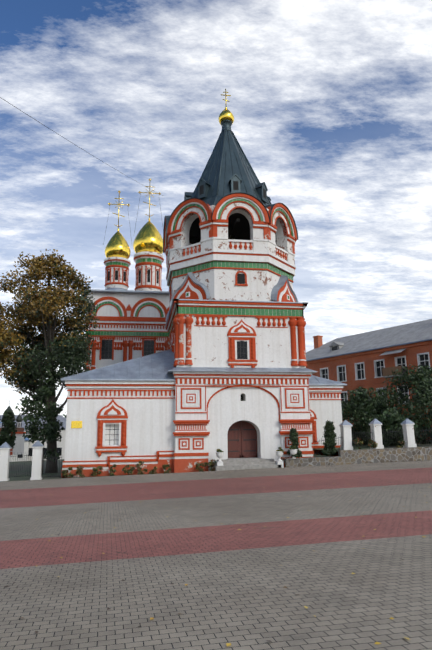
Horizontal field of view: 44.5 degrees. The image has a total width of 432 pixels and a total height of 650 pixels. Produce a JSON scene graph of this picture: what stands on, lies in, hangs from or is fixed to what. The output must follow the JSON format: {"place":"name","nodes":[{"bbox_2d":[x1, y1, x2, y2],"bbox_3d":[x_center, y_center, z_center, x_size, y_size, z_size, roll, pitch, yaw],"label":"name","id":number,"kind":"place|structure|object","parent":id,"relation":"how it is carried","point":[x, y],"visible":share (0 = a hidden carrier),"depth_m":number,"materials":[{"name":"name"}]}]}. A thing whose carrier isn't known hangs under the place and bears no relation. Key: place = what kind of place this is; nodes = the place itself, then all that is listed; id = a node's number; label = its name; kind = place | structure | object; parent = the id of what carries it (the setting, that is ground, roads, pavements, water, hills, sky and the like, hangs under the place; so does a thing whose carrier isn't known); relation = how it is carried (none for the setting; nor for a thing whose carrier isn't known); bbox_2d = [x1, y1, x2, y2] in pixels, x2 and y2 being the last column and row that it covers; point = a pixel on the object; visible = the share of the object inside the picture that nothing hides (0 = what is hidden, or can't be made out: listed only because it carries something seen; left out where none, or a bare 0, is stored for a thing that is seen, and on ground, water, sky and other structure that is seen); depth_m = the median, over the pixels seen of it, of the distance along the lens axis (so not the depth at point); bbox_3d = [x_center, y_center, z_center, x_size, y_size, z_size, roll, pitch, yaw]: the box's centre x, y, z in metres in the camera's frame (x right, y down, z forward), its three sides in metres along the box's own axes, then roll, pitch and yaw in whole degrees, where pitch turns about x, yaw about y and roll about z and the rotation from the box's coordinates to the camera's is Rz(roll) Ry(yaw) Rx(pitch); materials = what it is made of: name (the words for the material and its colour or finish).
{"place":"outdoors","nodes":[
{"label":"outdoors","id":0,"kind":"place"},
{"bbox_2d":[0,97,162,195],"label":"power line","id":1,"kind":"object","parent":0,"point":[68,140],"visible":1,"depth_m":27.47,"materials":[{"name":"metal"}]},
{"bbox_2d":[0,459,163,481],"bbox_3d":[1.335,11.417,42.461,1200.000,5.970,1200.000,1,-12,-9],"label":"ground","id":2,"kind":"structure","parent":0,"point":[23,471],"depth_m":46.32,"materials":[{"name":"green plant"}]},
{"bbox_2d":[0,410,16,449],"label":"spruce","id":3,"kind":"object","parent":2,"relation":"on","point":[7,435],"visible":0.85,"depth_m":62.69,"materials":[{"name":"green plant"}]},
{"bbox_2d":[0,400,25,454],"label":"building","id":4,"kind":"structure","parent":2,"relation":"on","point":[18,449],"depth_m":68.23,"materials":[{"name":"white paint"}]},
{"bbox_2d":[0,415,65,461],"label":"distant houses","id":5,"kind":"structure","parent":2,"relation":"on","point":[28,449],"depth_m":101.97,"materials":[{"name":"white paint"}]},
{"bbox_2d":[15,382,64,473],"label":"tree","id":6,"kind":"object","parent":2,"relation":"on","point":[49,426],"visible":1,"depth_m":43.18,"materials":[{"name":"green plant"}]},
{"bbox_2d":[0,249,99,472],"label":"tree","id":7,"kind":"object","parent":2,"relation":"on","point":[41,358],"visible":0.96,"depth_m":44.96,"materials":[{"name":"green plant"}]},
{"bbox_2d":[62,466,73,477],"bbox_3d":[-9.995,9.901,35.513,0.856,0.752,0.908,1,-12,-9],"label":"bush","id":8,"kind":"object","parent":2,"relation":"on","point":[65,474],"visible":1,"depth_m":35.47,"materials":[{"name":"green plant"}]},
{"bbox_2d":[75,465,84,477],"bbox_3d":[-9.160,9.927,35.656,0.671,0.950,0.690,1,-12,-9],"label":"bush","id":9,"kind":"object","parent":2,"relation":"on","point":[79,471],"visible":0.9,"depth_m":35.51,"materials":[{"name":"green plant"}]},
{"bbox_2d":[91,466,102,476],"bbox_3d":[-8.140,9.936,35.957,0.526,0.719,0.868,-12,-16,42],"label":"bush","id":10,"kind":"object","parent":2,"relation":"on","point":[96,470],"visible":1,"depth_m":35.93,"materials":[{"name":"green plant"}]},
{"bbox_2d":[109,464,116,475],"bbox_3d":[-7.124,9.953,36.052,0.721,0.884,0.601,-11,-16,40],"label":"bush","id":11,"kind":"object","parent":2,"relation":"on","point":[112,470],"visible":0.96,"depth_m":36.03,"materials":[{"name":"green plant"}]},
{"bbox_2d":[84,179,169,369],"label":"church","id":12,"kind":"structure","parent":2,"relation":"on","point":[131,324],"depth_m":56.13,"materials":[{"name":"white paint"}]},
{"bbox_2d":[122,464,134,474],"bbox_3d":[-6.018,9.927,36.076,0.877,0.799,0.749,7,-14,-31],"label":"bush","id":13,"kind":"object","parent":2,"relation":"on","point":[128,471],"visible":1,"depth_m":36.00,"materials":[{"name":"green plant"}]},
{"bbox_2d":[135,460,147,474],"bbox_3d":[-5.200,9.851,36.294,0.976,1.028,0.780,-11,-16,39],"label":"bush","id":14,"kind":"object","parent":2,"relation":"on","point":[140,472],"visible":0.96,"depth_m":36.22,"materials":[{"name":"green plant"}]},
{"bbox_2d":[149,466,157,473],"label":"bush","id":15,"kind":"object","parent":2,"relation":"on","point":[153,471],"visible":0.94,"depth_m":36.38,"materials":[{"name":"green plant"}]},
{"bbox_2d":[162,464,170,473],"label":"bush","id":16,"kind":"object","parent":2,"relation":"on","point":[164,468],"visible":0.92,"depth_m":36.65,"materials":[{"name":"green plant"}]},
{"bbox_2d":[196,462,207,471],"bbox_3d":[-0.991,9.883,36.679,0.933,0.741,0.729,1,-12,-9],"label":"bush","id":17,"kind":"object","parent":2,"relation":"on","point":[202,465],"visible":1,"depth_m":36.59,"materials":[{"name":"green plant"}]},
{"bbox_2d":[61,349,346,477],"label":"church annexes","id":18,"kind":"structure","parent":2,"relation":"on","point":[121,415],"depth_m":37.65,"materials":[{"name":"white paint"}]},
{"bbox_2d":[208,459,215,470],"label":"bush","id":19,"kind":"object","parent":2,"relation":"on","point":[211,463],"visible":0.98,"depth_m":36.70,"materials":[{"name":"green plant"}]},
{"bbox_2d":[0,419,431,480],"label":"fence pillars","id":20,"kind":"structure","parent":2,"relation":"on","point":[375,432],"depth_m":38.71,"materials":[{"name":"paint"}]},
{"bbox_2d":[163,89,317,472],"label":"bell tower","id":21,"kind":"structure","parent":2,"relation":"on","point":[235,325],"depth_m":40.11,"materials":[{"name":"white paint"}]},
{"bbox_2d":[213,440,431,470],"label":"stone retaining wall","id":22,"kind":"structure","parent":2,"relation":"on","point":[362,455],"depth_m":37.52,"materials":[{"name":"stone"}]},
{"bbox_2d":[216,449,296,467],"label":"planter urns","id":23,"kind":"object","parent":22,"relation":"on","point":[279,454],"visible":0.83,"depth_m":36.84,"materials":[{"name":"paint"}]},
{"bbox_2d":[286,428,301,457],"bbox_3d":[5.627,8.633,37.813,0.956,2.539,1.034,-10,-15,39],"label":"thuja","id":24,"kind":"object","parent":22,"relation":"on","point":[293,437],"visible":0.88,"depth_m":37.67,"materials":[{"name":"green plant"}]},
{"bbox_2d":[322,420,336,456],"bbox_3d":[8.261,8.405,38.349,1.202,3.014,1.111,1,-12,-9],"label":"thuja","id":25,"kind":"object","parent":22,"relation":"on","point":[329,434],"visible":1,"depth_m":38.27,"materials":[{"name":"green plant"}]},
{"bbox_2d":[354,439,362,449],"bbox_3d":[10.373,8.710,38.398,0.503,0.892,0.736,10,-16,-42],"label":"bush","id":26,"kind":"object","parent":22,"relation":"on","point":[357,441],"visible":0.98,"depth_m":38.32,"materials":[{"name":"green plant"}]},
{"bbox_2d":[341,387,391,444],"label":"yard tree","id":27,"kind":"object","parent":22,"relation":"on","point":[363,406],"visible":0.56,"depth_m":47.94,"materials":[{"name":"green plant"}]},
{"bbox_2d":[368,440,377,447],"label":"bush","id":28,"kind":"object","parent":22,"relation":"on","point":[373,444],"visible":1,"depth_m":38.44,"materials":[{"name":"green plant"}]},
{"bbox_2d":[366,408,420,446],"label":"bush","id":29,"kind":"object","parent":22,"relation":"on","point":[391,419],"visible":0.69,"depth_m":42.22,"materials":[{"name":"green plant"}]},
{"bbox_2d":[396,441,404,447],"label":"bush","id":30,"kind":"object","parent":22,"relation":"on","point":[402,443],"visible":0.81,"depth_m":38.88,"materials":[{"name":"green plant"}]},
{"bbox_2d":[376,364,431,443],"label":"yard tree","id":31,"kind":"object","parent":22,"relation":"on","point":[421,381],"visible":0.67,"depth_m":46.69,"materials":[{"name":"green plant"}]},
{"bbox_2d":[306,319,431,440],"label":"brick house","id":32,"kind":"structure","parent":2,"relation":"on","point":[372,359],"depth_m":65.86,"materials":[{"name":"red brick"}]},
{"bbox_2d":[0,460,431,649],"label":"plaza pavement","id":33,"kind":"structure","parent":0,"point":[235,594],"depth_m":8.31,"materials":[{"name":"stone"}]},
{"bbox_2d":[4,474,426,645],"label":"fallen leaves","id":34,"kind":"object","parent":33,"relation":"on","point":[228,644],"visible":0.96,"depth_m":7.16,"materials":[{"name":"yellow plant"}]},
{"bbox_2d":[0,0,431,416],"label":"sky","id":35,"kind":"structure","parent":0,"point":[330,102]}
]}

